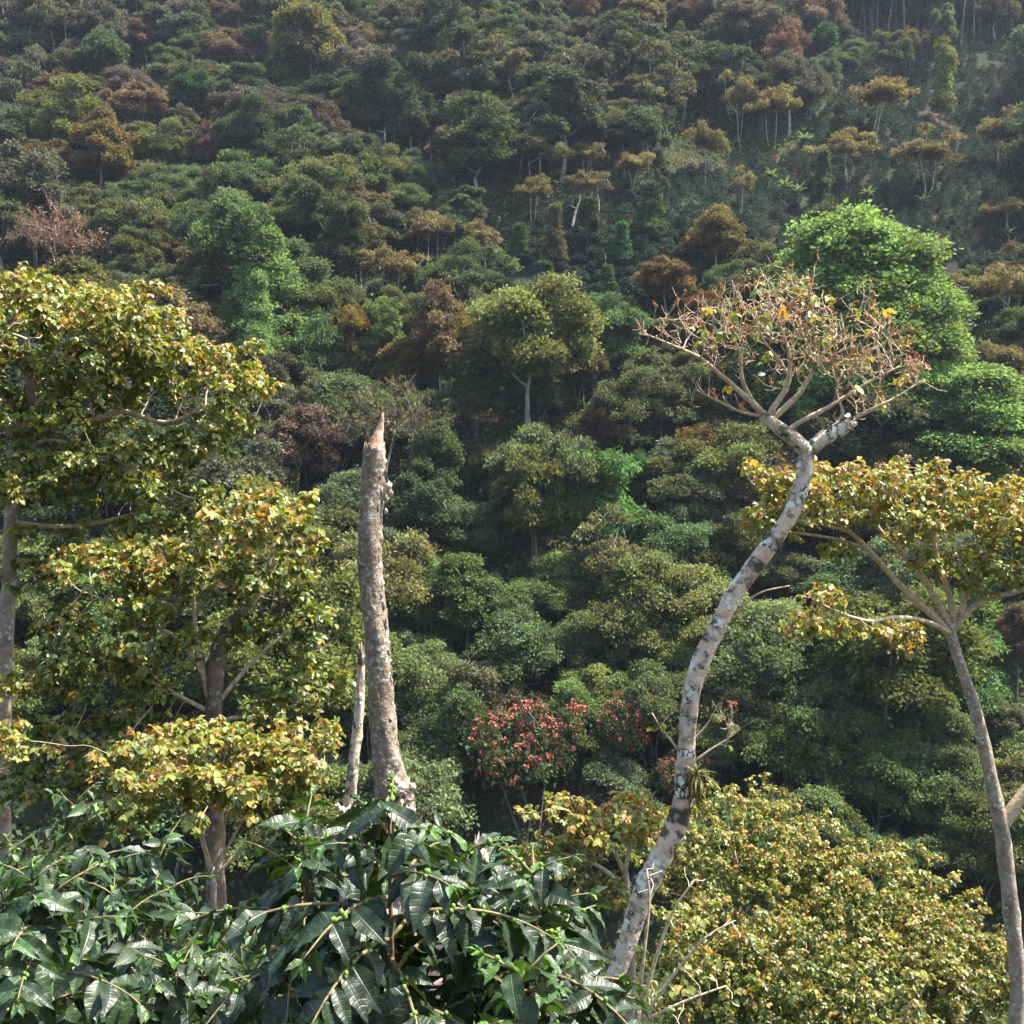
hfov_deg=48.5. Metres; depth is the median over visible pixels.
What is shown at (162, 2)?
rust crowned tree
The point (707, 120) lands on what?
banana plant
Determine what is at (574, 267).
coffee bush
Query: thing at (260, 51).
open tree
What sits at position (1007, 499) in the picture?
shade tree
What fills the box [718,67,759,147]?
flat topped tree
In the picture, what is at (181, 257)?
shade tree
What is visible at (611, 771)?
silvery shrub tree
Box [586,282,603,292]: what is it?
coffee bush
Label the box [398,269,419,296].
conifer
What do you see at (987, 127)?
flat topped tree
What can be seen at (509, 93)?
broadleaf tree
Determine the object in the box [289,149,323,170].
broadleaf tree
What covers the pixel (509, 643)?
shade tree
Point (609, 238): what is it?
coffee bush
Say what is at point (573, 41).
broadleaf tree
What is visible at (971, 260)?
coffee bush
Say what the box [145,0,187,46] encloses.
rust crowned tree
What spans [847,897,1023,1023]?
shade tree
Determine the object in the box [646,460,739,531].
broadleaf tree
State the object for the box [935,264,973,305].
broadleaf tree
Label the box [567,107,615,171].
layered tree
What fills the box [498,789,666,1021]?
shade tree
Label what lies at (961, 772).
shade tree
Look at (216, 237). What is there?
broadleaf tree
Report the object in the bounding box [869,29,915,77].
broadleaf tree
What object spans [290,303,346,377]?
feathery tree
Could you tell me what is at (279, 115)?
broadleaf tree
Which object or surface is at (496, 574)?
shade tree
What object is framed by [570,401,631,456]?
rust crowned tree
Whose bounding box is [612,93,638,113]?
shade tree
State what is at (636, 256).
coffee bush
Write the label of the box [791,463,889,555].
open tree
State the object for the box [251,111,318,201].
open tree
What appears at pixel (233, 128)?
layered tree
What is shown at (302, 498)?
shade tree
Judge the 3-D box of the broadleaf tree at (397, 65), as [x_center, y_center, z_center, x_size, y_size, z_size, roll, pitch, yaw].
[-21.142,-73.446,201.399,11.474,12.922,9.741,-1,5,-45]
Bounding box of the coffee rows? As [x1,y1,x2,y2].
[519,34,1023,257]
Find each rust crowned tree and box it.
[0,0,45,57]
[0,55,9,80]
[0,56,24,84]
[20,69,75,95]
[55,37,98,70]
[76,0,129,39]
[83,396,143,439]
[98,64,145,120]
[99,79,170,122]
[120,73,170,120]
[120,438,189,512]
[125,17,166,70]
[137,281,227,346]
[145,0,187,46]
[149,0,167,4]
[163,130,205,165]
[181,243,224,273]
[194,118,218,163]
[196,26,256,68]
[203,82,283,123]
[207,0,245,28]
[249,401,350,492]
[256,83,287,105]
[262,54,284,84]
[274,92,349,138]
[313,60,338,77]
[320,35,401,77]
[323,182,394,204]
[327,127,368,141]
[334,24,375,44]
[406,277,475,389]
[423,124,455,187]
[434,88,472,124]
[502,96,566,179]
[558,15,597,45]
[560,32,602,49]
[561,330,609,418]
[564,0,600,20]
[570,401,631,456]
[607,61,663,100]
[631,254,697,315]
[639,74,689,135]
[664,0,698,29]
[664,0,702,32]
[673,288,723,354]
[676,202,749,266]
[683,346,733,364]
[690,0,710,29]
[700,0,789,53]
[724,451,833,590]
[747,424,809,453]
[758,49,823,135]
[761,15,812,61]
[773,450,797,555]
[792,0,852,54]
[971,0,1022,38]
[992,601,1023,704]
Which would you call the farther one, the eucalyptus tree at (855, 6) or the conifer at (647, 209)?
the eucalyptus tree at (855, 6)
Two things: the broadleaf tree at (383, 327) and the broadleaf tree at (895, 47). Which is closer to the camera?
the broadleaf tree at (383, 327)
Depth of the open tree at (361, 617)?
93.42 m
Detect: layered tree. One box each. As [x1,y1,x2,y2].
[0,30,29,57]
[0,100,31,111]
[0,532,58,609]
[13,71,112,183]
[22,645,74,748]
[45,47,90,75]
[99,178,154,201]
[102,224,173,278]
[111,236,174,267]
[130,117,189,163]
[148,42,194,113]
[165,567,368,737]
[166,32,207,62]
[179,290,229,339]
[187,687,288,761]
[207,90,285,200]
[236,0,331,46]
[239,62,269,85]
[269,196,323,240]
[274,115,299,127]
[279,279,356,326]
[296,799,373,860]
[440,0,503,49]
[443,269,611,424]
[476,12,531,95]
[502,82,554,106]
[503,421,561,443]
[514,61,561,96]
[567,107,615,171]
[641,419,791,507]
[663,349,700,389]
[784,579,1002,751]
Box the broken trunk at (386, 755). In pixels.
[356,413,428,965]
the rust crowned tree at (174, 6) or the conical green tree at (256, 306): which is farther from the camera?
the rust crowned tree at (174, 6)
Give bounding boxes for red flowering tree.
[457,695,595,851]
[591,690,658,757]
[651,756,718,797]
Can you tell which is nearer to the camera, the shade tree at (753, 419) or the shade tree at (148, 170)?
the shade tree at (753, 419)
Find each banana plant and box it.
[696,117,714,128]
[762,167,777,188]
[776,175,792,200]
[791,181,804,204]
[796,130,814,152]
[858,185,875,197]
[913,194,933,203]
[999,227,1016,242]
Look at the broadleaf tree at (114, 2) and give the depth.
220.16 m
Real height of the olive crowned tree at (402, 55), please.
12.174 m
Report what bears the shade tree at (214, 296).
on the hillside
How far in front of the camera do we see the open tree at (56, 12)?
209.16 m
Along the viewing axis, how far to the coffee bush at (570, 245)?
162.09 m
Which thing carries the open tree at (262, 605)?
on the hillside
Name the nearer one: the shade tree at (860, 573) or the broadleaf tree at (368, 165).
the shade tree at (860, 573)
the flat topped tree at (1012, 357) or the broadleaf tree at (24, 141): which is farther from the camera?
the broadleaf tree at (24, 141)
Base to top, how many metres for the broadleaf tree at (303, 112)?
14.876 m
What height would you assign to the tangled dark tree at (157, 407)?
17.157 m
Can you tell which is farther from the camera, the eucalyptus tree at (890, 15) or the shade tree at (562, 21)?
the eucalyptus tree at (890, 15)
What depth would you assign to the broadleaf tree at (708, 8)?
227.81 m
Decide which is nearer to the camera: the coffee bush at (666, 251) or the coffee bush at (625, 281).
the coffee bush at (625, 281)
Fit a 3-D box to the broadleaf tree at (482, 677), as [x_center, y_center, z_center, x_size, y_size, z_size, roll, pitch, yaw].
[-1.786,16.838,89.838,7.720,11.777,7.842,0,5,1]
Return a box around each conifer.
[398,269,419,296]
[505,222,536,267]
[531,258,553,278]
[541,201,568,268]
[566,195,607,253]
[596,262,619,294]
[609,219,632,266]
[627,178,670,246]
[652,147,671,196]
[708,101,734,132]
[805,147,835,206]
[823,99,851,142]
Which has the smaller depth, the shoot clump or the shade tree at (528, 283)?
the shoot clump
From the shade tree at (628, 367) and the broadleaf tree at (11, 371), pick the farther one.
the shade tree at (628, 367)
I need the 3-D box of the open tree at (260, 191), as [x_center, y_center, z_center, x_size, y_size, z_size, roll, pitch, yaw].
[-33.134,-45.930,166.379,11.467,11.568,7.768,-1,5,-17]
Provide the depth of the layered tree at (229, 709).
85.11 m
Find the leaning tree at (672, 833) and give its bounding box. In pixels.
[590,253,947,1023]
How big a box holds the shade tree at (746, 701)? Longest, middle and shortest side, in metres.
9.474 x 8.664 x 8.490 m
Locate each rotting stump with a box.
[386,905,408,985]
[428,833,489,998]
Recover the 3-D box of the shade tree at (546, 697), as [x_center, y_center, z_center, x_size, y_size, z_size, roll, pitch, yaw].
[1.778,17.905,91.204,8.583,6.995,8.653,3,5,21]
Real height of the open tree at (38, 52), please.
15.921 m
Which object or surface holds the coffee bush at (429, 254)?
on the hillside
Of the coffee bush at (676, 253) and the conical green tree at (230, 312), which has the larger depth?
the coffee bush at (676, 253)
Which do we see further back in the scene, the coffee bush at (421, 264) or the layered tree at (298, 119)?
the layered tree at (298, 119)
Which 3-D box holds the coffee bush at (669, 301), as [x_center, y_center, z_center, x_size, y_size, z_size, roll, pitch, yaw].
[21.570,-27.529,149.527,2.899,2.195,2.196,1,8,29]
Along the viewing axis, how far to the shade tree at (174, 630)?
92.35 m
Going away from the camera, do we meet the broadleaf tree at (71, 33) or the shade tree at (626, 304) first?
the shade tree at (626, 304)
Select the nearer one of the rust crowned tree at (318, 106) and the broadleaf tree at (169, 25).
the rust crowned tree at (318, 106)
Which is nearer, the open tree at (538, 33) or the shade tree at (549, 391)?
the shade tree at (549, 391)
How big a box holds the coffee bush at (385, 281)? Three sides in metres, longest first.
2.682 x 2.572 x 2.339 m
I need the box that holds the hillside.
[2,2,1023,1023]
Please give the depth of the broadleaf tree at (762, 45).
214.28 m
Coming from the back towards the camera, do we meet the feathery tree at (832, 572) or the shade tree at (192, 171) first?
the shade tree at (192, 171)
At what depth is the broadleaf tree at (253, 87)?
188.36 m
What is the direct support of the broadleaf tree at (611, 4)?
on the hillside
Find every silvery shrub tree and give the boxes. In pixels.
[572,743,654,807]
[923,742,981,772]
[983,698,1023,746]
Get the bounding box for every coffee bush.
[0,782,180,1023]
[0,829,89,1022]
[0,851,163,1023]
[21,922,117,1023]
[57,869,221,1023]
[77,818,247,1023]
[99,932,256,1023]
[165,907,252,1023]
[173,784,404,1023]
[206,770,565,1023]
[219,924,273,994]
[235,939,326,998]
[365,814,591,1023]
[366,280,382,293]
[370,288,389,301]
[376,277,392,289]
[382,272,401,281]
[386,281,401,292]
[406,251,423,263]
[418,259,431,266]
[418,955,430,973]
[425,251,436,261]
[429,254,440,263]
[430,842,653,1023]
[436,245,459,257]
[465,934,578,1023]
[478,260,493,268]
[491,241,507,251]
[496,226,514,242]
[525,235,536,246]
[527,227,542,237]
[529,247,542,259]
[534,238,548,248]
[534,257,552,270]
[539,975,602,1022]
[552,260,568,272]
[560,251,572,261]
[561,229,572,236]
[563,237,576,247]
[564,269,579,278]
[567,265,583,271]
[568,280,586,291]
[570,252,588,263]
[576,270,591,281]
[583,259,600,271]
[586,245,605,258]
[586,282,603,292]
[592,270,601,281]
[595,239,609,247]
[597,257,615,269]
[601,223,616,236]
[603,233,620,247]
[606,247,617,258]
[613,252,630,267]
[614,266,625,279]
[618,276,633,287]
[622,265,638,277]
[622,282,644,295]
[622,294,637,304]
[626,250,641,265]
[627,234,638,241]
[631,232,649,253]
[633,229,654,242]
[636,260,649,272]
[636,291,657,307]
[639,306,657,320]
[642,246,658,259]
[646,242,663,249]
[650,233,674,243]
[651,307,664,317]
[654,289,671,302]
[655,247,671,256]
[661,236,674,247]
[664,303,682,315]
[665,228,682,240]
[666,295,685,304]
[669,245,692,259]
[672,212,689,230]
[679,224,694,236]
[695,277,701,288]
[702,257,717,268]
[729,255,745,261]
[741,224,758,240]
[752,236,767,243]
[758,248,778,262]
[773,242,785,254]
[941,249,950,262]
[958,255,979,266]
[961,264,980,276]
[969,303,996,319]
[974,255,988,265]
[976,264,989,276]
[985,252,1008,264]
[991,296,1009,309]
[1003,250,1019,260]
[1003,295,1017,303]
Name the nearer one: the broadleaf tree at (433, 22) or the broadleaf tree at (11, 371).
the broadleaf tree at (11, 371)
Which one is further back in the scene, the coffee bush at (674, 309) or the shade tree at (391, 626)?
the coffee bush at (674, 309)
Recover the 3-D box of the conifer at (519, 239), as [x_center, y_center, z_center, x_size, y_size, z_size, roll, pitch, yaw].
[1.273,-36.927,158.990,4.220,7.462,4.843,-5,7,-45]
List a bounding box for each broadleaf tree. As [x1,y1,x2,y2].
[0,78,16,105]
[0,109,32,157]
[0,137,84,268]
[0,191,37,267]
[0,306,89,435]
[1,498,100,561]
[2,134,41,150]
[16,537,128,625]
[29,429,69,448]
[33,416,142,520]
[44,0,88,44]
[55,324,163,380]
[63,0,123,23]
[65,375,131,439]
[71,32,126,74]
[77,26,131,76]
[110,279,133,291]
[116,0,151,57]
[124,20,143,66]
[142,0,210,46]
[148,278,204,303]
[164,62,215,123]
[171,197,207,213]
[173,49,217,108]
[183,194,296,317]
[183,433,295,532]
[203,60,264,108]
[213,83,258,106]
[229,0,246,18]
[230,0,271,73]
[248,349,301,410]
[251,104,287,155]
[268,129,308,170]
[270,173,312,208]
[271,43,316,89]
[279,104,327,152]
[286,92,308,104]
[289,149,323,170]
[289,167,355,232]
[298,66,355,101]
[311,132,378,174]
[311,200,370,276]
[342,150,393,192]
[348,0,382,13]
[348,131,391,169]
[357,0,407,31]
[358,294,407,388]
[363,199,407,249]
[372,43,403,62]
[383,55,414,79]
[384,470,469,551]
[389,17,427,62]
[392,100,442,155]
[397,0,421,18]
[398,417,466,492]
[412,0,484,103]
[412,71,432,83]
[424,22,501,103]
[426,90,551,217]
[426,551,495,649]
[441,307,504,363]
[444,184,488,220]
[446,657,529,790]
[459,16,478,56]
[466,95,510,165]
[491,19,532,56]
[491,60,521,99]
[498,5,546,32]
[502,0,522,12]
[511,28,564,63]
[513,61,606,184]
[516,0,550,27]
[521,0,565,17]
[542,52,566,89]
[560,48,610,87]
[561,35,581,49]
[582,7,667,113]
[596,113,661,176]
[600,0,621,13]
[615,35,678,79]
[618,20,669,44]
[626,103,673,174]
[636,312,690,365]
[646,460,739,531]
[666,37,712,131]
[680,356,738,395]
[689,510,772,585]
[696,39,750,100]
[698,0,715,17]
[699,28,741,46]
[699,39,711,59]
[699,44,767,114]
[711,0,762,41]
[738,52,767,115]
[753,0,803,42]
[758,40,804,64]
[790,0,846,13]
[794,392,929,557]
[798,199,864,261]
[807,20,838,59]
[842,0,858,13]
[849,0,890,29]
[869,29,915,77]
[875,0,901,24]
[909,0,958,24]
[926,2,959,57]
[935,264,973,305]
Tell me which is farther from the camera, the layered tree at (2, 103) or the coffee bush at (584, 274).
the layered tree at (2, 103)
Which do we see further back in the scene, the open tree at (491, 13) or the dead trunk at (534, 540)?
the open tree at (491, 13)
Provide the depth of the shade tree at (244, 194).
156.55 m
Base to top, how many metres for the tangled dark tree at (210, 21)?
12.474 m
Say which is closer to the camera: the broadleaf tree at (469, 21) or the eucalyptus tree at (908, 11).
the broadleaf tree at (469, 21)
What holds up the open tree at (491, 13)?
on the hillside
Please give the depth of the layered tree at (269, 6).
215.91 m
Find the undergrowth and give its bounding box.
[1,0,1023,1023]
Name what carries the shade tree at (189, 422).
on the hillside
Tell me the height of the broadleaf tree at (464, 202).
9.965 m
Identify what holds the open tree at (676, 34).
on the hillside
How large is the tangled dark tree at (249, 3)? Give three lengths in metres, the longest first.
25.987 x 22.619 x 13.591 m
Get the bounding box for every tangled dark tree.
[0,427,43,479]
[23,333,64,358]
[134,331,245,432]
[204,15,216,29]
[243,0,262,12]
[330,0,368,28]
[340,50,394,136]
[381,51,440,148]
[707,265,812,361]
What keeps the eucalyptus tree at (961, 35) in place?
on the hillside
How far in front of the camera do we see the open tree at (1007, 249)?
149.28 m
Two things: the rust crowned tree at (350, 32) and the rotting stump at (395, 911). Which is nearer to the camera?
the rotting stump at (395, 911)
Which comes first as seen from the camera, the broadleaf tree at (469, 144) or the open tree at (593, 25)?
the broadleaf tree at (469, 144)
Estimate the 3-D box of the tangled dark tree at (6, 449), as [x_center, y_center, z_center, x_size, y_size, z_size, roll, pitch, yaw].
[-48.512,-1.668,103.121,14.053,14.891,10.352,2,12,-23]
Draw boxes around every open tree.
[0,0,58,53]
[0,58,35,105]
[0,268,25,275]
[0,518,3,534]
[0,543,71,719]
[9,43,51,89]
[12,0,93,50]
[63,182,111,261]
[114,599,225,721]
[115,470,301,677]
[120,533,158,598]
[138,216,191,261]
[150,246,200,292]
[169,102,200,165]
[175,385,294,470]
[199,27,223,52]
[240,29,270,77]
[246,159,300,199]
[248,366,324,491]
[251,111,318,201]
[292,385,326,465]
[311,0,359,28]
[312,198,388,287]
[313,132,339,152]
[332,63,347,75]
[346,613,364,737]
[400,0,440,19]
[423,97,462,163]
[438,261,478,307]
[455,241,525,370]
[470,9,508,31]
[472,31,561,97]
[482,50,523,96]
[505,96,574,205]
[508,6,544,36]
[531,17,558,45]
[542,45,568,61]
[551,40,629,99]
[557,31,570,44]
[560,502,655,647]
[567,0,606,19]
[585,20,601,42]
[590,82,622,143]
[605,79,678,151]
[625,35,697,148]
[632,344,720,439]
[667,30,688,52]
[676,362,751,423]
[726,236,796,288]
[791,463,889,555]
[861,692,952,760]
[952,264,997,332]
[987,240,1023,305]
[994,750,1023,799]
[1001,24,1023,57]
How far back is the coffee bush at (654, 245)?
159.18 m
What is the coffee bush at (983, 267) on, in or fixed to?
on the hillside
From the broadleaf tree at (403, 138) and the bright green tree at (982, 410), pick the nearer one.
the bright green tree at (982, 410)
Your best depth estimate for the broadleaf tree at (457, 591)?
96.81 m
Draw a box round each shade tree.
[0,103,64,141]
[0,241,16,259]
[0,261,291,951]
[0,482,355,996]
[0,577,62,634]
[12,645,67,746]
[13,626,34,669]
[18,104,56,127]
[19,331,42,355]
[34,34,61,48]
[36,183,77,240]
[37,651,72,719]
[39,593,195,738]
[59,194,113,248]
[60,522,124,570]
[64,151,115,192]
[74,255,130,273]
[80,730,254,876]
[83,379,145,441]
[84,190,179,240]
[97,181,135,201]
[102,176,138,191]
[106,265,183,285]
[106,412,204,468]
[120,518,237,597]
[126,160,182,180]
[132,497,177,546]
[134,171,194,210]
[165,189,281,283]
[165,622,226,711]
[170,162,213,188]
[175,253,192,264]
[177,164,224,202]
[181,547,315,626]
[189,772,269,867]
[191,59,232,117]
[195,21,221,32]
[197,289,251,319]
[201,146,286,202]
[207,186,273,207]
[215,403,251,426]
[224,759,373,871]
[227,428,310,469]
[233,476,387,569]
[236,234,359,340]
[265,151,368,198]
[268,729,348,798]
[272,84,311,100]
[279,369,398,474]
[286,630,448,763]
[288,586,413,647]
[292,490,322,508]
[297,241,343,279]
[298,369,343,404]
[312,464,361,520]
[314,540,347,600]
[320,522,431,569]
[323,525,441,623]
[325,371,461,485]
[325,731,479,845]
[327,285,368,310]
[359,70,424,144]
[365,132,394,158]
[367,285,425,339]
[377,176,433,214]
[377,389,443,458]
[379,141,412,184]
[379,156,397,168]
[382,483,410,532]
[388,206,444,251]
[394,628,464,670]
[395,682,507,787]
[399,146,436,165]
[404,156,453,201]
[405,661,492,717]
[406,187,485,216]
[410,236,492,297]
[417,204,475,253]
[417,383,477,428]
[417,553,504,621]
[422,492,507,555]
[449,363,509,435]
[458,600,564,686]
[463,444,501,502]
[469,575,559,628]
[483,421,599,561]
[486,269,499,295]
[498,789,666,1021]
[504,368,581,419]
[515,271,558,294]
[517,690,579,755]
[523,548,606,626]
[534,14,570,33]
[544,677,622,773]
[546,609,611,670]
[552,287,624,344]
[555,654,632,707]
[565,366,659,461]
[569,369,611,399]
[582,543,697,647]
[590,784,665,883]
[594,110,623,162]
[603,625,717,674]
[603,658,707,769]
[606,819,744,897]
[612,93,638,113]
[615,359,663,440]
[619,298,641,311]
[620,772,855,1019]
[632,561,749,652]
[635,891,789,1023]
[637,435,693,480]
[641,511,728,568]
[646,397,715,438]
[656,707,771,796]
[657,647,721,720]
[659,20,697,39]
[682,907,944,1023]
[686,258,745,302]
[692,30,706,40]
[692,783,842,863]
[696,577,749,618]
[699,664,785,771]
[701,340,730,350]
[704,348,822,427]
[707,603,831,699]
[710,584,802,653]
[731,450,1023,1023]
[731,547,784,595]
[738,695,846,789]
[741,69,785,128]
[741,258,769,275]
[751,782,876,879]
[754,836,1004,1022]
[757,661,900,786]
[758,549,844,601]
[791,7,817,33]
[795,63,837,121]
[798,33,822,58]
[800,57,833,109]
[801,642,855,687]
[812,47,843,99]
[812,728,951,834]
[818,20,860,43]
[821,37,877,71]
[831,826,950,890]
[836,45,866,83]
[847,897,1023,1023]
[853,520,1002,608]
[854,553,891,612]
[879,473,1006,558]
[892,692,975,750]
[893,741,1008,864]
[899,0,911,19]
[909,789,1023,906]
[942,0,986,36]
[967,340,1004,363]
[972,784,1023,882]
[988,527,1023,602]
[990,559,1023,634]
[992,305,1023,344]
[994,101,1023,168]
[994,728,1023,780]
[996,747,1023,779]
[1014,332,1023,353]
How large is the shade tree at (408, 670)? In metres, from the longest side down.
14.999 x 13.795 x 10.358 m
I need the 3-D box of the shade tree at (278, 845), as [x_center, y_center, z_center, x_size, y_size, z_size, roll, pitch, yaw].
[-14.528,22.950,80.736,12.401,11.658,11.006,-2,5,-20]
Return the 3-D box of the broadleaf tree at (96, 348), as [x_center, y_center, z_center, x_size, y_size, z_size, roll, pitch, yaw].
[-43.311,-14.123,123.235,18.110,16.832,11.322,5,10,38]
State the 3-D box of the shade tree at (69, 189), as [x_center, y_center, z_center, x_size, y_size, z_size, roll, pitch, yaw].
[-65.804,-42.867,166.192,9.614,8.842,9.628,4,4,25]
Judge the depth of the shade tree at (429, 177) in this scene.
168.48 m
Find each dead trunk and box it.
[334,642,364,913]
[532,527,542,564]
[570,195,580,229]
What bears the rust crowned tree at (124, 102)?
on the hillside
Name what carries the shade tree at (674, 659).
on the hillside
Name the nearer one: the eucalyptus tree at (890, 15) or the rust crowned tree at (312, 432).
the rust crowned tree at (312, 432)
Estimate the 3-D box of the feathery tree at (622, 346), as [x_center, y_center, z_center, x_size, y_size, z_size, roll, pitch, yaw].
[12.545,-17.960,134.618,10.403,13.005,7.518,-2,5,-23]
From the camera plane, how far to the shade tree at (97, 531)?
102.45 m
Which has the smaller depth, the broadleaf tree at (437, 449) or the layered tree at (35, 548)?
the layered tree at (35, 548)
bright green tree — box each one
[714,198,980,489]
[788,263,1019,481]
[906,362,1023,516]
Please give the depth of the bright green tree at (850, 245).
116.53 m
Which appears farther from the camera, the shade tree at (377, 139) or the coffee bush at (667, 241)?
the shade tree at (377, 139)
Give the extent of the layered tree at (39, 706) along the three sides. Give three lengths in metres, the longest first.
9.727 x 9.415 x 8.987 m
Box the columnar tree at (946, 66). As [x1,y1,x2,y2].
[931,34,959,126]
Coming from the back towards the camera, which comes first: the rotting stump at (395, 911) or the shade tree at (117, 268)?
the shade tree at (117, 268)
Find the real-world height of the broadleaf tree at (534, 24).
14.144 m
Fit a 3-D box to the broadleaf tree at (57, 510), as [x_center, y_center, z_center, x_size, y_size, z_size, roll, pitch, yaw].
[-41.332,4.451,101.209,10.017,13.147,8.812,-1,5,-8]
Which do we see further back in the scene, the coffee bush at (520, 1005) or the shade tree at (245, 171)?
the shade tree at (245, 171)
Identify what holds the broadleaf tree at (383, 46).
on the hillside
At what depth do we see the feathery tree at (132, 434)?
112.42 m
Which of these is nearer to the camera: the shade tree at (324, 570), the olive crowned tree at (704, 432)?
the shade tree at (324, 570)
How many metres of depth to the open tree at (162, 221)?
147.34 m
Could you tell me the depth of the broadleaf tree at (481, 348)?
126.80 m
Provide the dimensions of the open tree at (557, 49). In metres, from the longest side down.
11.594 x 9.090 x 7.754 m
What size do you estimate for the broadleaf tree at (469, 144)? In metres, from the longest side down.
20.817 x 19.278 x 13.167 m
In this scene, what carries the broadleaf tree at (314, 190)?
on the hillside
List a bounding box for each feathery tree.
[120,693,160,721]
[126,415,171,443]
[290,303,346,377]
[392,554,467,643]
[423,355,445,387]
[501,360,574,405]
[529,445,655,573]
[596,305,660,382]
[620,447,671,505]
[793,554,870,614]
[934,559,1017,632]
[939,623,1012,717]
[967,574,1007,623]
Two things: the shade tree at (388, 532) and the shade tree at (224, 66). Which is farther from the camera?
the shade tree at (224, 66)
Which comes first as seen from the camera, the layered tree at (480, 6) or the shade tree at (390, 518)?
the shade tree at (390, 518)
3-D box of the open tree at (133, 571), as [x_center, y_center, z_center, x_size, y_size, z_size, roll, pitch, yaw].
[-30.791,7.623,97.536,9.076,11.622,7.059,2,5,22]
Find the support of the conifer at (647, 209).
on the hillside
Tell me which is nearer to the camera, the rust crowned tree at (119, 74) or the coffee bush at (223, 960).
the coffee bush at (223, 960)
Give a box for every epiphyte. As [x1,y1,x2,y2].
[670,841,684,862]
[676,758,719,816]
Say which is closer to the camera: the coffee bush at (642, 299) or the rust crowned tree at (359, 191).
the coffee bush at (642, 299)
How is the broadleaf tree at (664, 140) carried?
on the hillside
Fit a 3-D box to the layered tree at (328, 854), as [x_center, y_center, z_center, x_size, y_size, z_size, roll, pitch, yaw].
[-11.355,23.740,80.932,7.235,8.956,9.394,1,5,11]
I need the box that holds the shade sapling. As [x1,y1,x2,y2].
[0,713,346,956]
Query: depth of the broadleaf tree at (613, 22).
196.37 m
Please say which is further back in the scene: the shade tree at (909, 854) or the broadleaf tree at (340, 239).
the broadleaf tree at (340, 239)
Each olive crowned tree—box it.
[0,476,55,520]
[11,33,31,53]
[22,137,74,180]
[23,252,118,336]
[66,73,119,98]
[67,104,140,195]
[86,88,126,121]
[119,120,173,166]
[145,62,198,114]
[162,452,228,509]
[191,62,224,91]
[244,454,299,497]
[251,39,272,63]
[265,0,347,77]
[317,99,343,123]
[325,87,366,129]
[333,302,376,375]
[348,22,383,45]
[369,334,438,393]
[378,17,410,44]
[398,51,417,77]
[418,48,460,101]
[432,310,484,377]
[491,440,577,575]
[618,0,668,37]
[619,0,671,34]
[673,416,745,478]
[837,468,915,540]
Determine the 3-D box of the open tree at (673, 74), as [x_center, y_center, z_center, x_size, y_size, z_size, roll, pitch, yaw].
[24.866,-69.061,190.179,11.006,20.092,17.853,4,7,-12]
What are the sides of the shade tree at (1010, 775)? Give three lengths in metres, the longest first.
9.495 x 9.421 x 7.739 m
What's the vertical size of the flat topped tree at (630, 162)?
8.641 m
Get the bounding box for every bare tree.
[0,191,118,263]
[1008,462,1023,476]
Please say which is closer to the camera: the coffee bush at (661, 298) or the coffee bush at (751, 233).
the coffee bush at (661, 298)
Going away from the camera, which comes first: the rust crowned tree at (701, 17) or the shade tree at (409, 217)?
the shade tree at (409, 217)
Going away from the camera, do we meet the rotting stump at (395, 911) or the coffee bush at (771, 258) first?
the rotting stump at (395, 911)
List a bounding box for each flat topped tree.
[353,244,431,294]
[408,209,456,258]
[457,218,505,264]
[512,173,552,227]
[562,169,615,197]
[563,141,609,174]
[614,151,655,196]
[680,119,730,178]
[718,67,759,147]
[732,163,756,213]
[740,82,803,147]
[800,125,884,187]
[846,74,920,138]
[888,121,967,196]
[903,25,938,76]
[943,266,1014,337]
[974,104,1019,167]
[977,196,1023,240]
[977,339,1023,369]
[985,260,1023,307]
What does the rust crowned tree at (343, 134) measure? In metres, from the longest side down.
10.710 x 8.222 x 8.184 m
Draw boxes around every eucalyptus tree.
[849,0,874,40]
[857,5,862,36]
[876,0,878,48]
[887,0,892,31]
[895,0,896,30]
[903,0,904,29]
[907,0,908,29]
[959,0,965,46]
[973,0,974,39]
[978,0,980,40]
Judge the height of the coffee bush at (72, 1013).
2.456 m
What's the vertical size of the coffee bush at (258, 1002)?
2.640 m
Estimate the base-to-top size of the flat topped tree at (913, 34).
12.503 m
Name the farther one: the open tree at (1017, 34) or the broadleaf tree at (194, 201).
the open tree at (1017, 34)
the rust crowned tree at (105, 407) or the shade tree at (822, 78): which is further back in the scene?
the shade tree at (822, 78)
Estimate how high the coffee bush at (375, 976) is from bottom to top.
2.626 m
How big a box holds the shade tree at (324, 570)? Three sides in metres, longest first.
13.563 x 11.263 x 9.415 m
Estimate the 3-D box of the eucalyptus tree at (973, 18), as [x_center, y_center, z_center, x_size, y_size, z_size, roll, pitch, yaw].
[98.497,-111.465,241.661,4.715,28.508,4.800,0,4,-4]
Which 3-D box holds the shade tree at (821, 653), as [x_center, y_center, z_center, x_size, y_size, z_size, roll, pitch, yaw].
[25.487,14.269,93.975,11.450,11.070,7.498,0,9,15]
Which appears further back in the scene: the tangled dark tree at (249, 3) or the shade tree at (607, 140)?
the tangled dark tree at (249, 3)
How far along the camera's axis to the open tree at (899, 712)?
90.37 m
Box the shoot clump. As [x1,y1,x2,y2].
[633,863,752,1023]
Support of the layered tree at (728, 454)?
on the hillside
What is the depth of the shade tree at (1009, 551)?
103.92 m
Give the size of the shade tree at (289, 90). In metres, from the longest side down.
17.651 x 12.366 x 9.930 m
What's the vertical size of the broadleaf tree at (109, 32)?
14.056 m
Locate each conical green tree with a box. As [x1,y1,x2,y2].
[216,289,250,373]
[217,225,370,366]
[224,268,290,415]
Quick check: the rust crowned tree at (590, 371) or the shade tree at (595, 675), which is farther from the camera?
the rust crowned tree at (590, 371)
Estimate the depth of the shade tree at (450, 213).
161.58 m
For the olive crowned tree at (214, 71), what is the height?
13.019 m
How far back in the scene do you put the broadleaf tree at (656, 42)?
198.41 m

